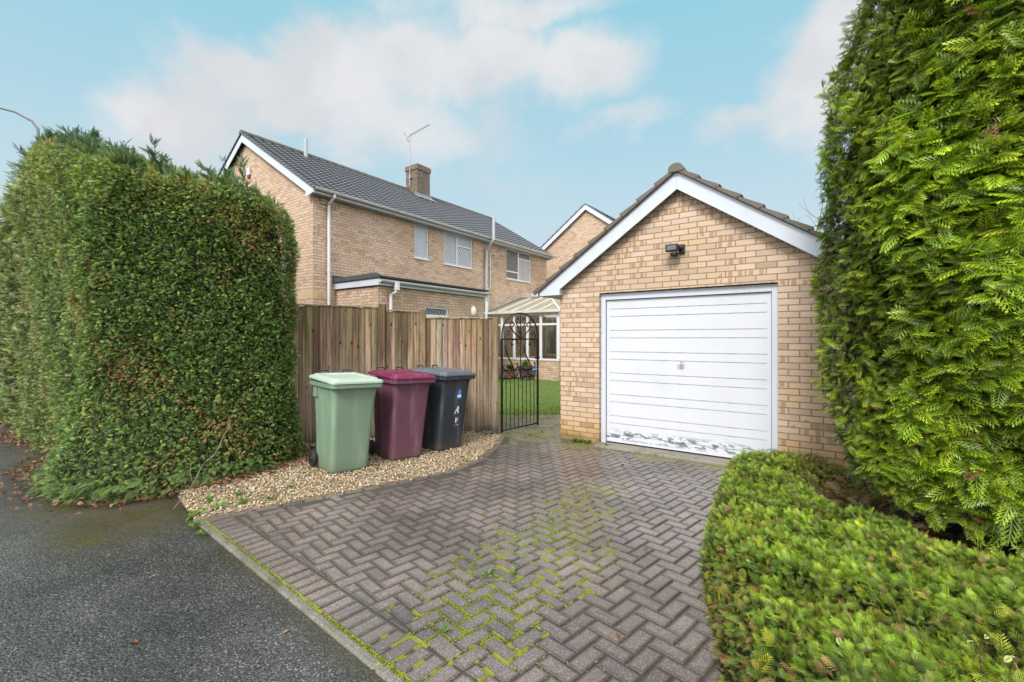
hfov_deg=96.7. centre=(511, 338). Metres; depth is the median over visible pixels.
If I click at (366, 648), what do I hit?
moss
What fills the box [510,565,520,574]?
weed
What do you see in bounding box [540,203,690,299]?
house
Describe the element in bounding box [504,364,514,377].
plant pot
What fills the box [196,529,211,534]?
weed
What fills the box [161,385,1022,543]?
soil
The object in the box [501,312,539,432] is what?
garden gate
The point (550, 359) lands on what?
conservatory
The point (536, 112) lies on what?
sky
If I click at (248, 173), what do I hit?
alarm box
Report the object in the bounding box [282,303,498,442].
wooden fence
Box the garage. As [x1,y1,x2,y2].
[532,163,847,474]
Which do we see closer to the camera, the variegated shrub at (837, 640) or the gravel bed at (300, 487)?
the variegated shrub at (837, 640)
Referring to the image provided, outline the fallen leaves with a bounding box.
[0,416,491,521]
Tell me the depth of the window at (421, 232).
14.72 m
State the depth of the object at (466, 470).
2.94 m
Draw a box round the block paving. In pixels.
[202,413,930,681]
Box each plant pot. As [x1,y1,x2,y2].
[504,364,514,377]
[518,359,532,379]
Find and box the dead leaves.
[717,465,1022,611]
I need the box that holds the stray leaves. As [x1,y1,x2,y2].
[106,464,647,642]
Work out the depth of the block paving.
3.23 m
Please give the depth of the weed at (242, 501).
4.30 m
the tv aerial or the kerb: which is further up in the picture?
the tv aerial
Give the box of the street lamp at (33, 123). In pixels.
[0,107,39,144]
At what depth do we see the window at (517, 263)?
19.12 m
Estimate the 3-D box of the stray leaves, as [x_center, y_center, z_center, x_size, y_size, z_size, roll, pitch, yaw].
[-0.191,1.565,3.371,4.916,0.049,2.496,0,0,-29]
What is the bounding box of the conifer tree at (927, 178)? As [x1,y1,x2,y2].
[807,0,1023,580]
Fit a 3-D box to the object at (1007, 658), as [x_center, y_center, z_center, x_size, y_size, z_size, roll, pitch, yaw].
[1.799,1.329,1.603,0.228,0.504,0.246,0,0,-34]
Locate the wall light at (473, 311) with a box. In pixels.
[470,306,475,316]
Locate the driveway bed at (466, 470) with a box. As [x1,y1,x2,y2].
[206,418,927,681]
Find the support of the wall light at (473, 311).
attached to the house at (363, 239)
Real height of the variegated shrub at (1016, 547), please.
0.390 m
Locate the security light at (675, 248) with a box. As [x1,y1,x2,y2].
[665,243,684,256]
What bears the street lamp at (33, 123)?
on the soil
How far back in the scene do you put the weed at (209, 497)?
4.37 m
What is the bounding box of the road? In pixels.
[0,412,385,681]
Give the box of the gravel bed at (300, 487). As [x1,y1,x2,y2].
[178,433,498,518]
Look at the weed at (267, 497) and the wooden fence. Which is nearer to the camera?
the weed at (267, 497)
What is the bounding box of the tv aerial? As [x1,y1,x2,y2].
[403,124,429,185]
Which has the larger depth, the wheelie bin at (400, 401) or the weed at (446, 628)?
the wheelie bin at (400, 401)
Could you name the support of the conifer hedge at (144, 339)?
on the soil
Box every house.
[217,130,556,357]
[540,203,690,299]
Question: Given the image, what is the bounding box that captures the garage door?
[607,292,771,461]
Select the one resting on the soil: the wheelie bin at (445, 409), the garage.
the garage
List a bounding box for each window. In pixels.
[414,223,429,260]
[443,231,473,269]
[506,248,531,283]
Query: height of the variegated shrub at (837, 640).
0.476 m
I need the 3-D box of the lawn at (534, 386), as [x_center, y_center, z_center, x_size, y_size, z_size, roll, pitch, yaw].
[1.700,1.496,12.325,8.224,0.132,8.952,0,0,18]
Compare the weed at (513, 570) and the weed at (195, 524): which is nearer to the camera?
the weed at (513, 570)
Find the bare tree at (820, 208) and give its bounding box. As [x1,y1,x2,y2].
[778,170,833,235]
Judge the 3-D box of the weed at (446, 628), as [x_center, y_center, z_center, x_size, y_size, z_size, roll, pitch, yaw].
[-0.346,1.539,2.433,0.082,0.031,0.070,0,0,11]
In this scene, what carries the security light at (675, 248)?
attached to the garage
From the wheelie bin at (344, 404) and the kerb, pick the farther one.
the wheelie bin at (344, 404)
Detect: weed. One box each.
[185,507,208,520]
[189,518,201,527]
[196,491,216,501]
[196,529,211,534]
[209,497,236,509]
[232,496,248,504]
[260,493,276,501]
[439,623,452,632]
[479,566,495,580]
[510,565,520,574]
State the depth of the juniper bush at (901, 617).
2.14 m
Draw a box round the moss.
[210,458,674,681]
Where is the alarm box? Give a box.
[246,168,250,178]
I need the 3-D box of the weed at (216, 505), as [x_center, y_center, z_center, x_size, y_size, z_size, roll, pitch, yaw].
[-2.668,1.534,4.210,0.210,0.093,0.152,0,0,0]
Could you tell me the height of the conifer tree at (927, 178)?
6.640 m
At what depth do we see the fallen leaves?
5.00 m
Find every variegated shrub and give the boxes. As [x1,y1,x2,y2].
[821,637,890,681]
[931,527,1023,569]
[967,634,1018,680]
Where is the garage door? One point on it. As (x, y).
(693, 374)
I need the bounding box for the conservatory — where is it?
[484,293,560,380]
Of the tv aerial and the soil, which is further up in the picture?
the tv aerial
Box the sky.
[0,0,877,246]
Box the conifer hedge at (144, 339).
[0,124,309,505]
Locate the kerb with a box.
[193,518,404,681]
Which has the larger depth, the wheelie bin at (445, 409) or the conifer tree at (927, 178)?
the wheelie bin at (445, 409)
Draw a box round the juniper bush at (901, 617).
[697,447,1023,681]
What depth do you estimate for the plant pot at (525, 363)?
15.72 m
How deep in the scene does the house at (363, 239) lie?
13.59 m
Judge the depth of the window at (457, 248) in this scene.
16.07 m
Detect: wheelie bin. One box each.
[308,369,382,473]
[368,367,435,460]
[409,365,475,450]
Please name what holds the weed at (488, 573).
on the block paving
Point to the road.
(77, 604)
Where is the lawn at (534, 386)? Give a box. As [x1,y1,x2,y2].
[499,377,560,414]
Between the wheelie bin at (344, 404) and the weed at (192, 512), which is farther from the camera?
the wheelie bin at (344, 404)

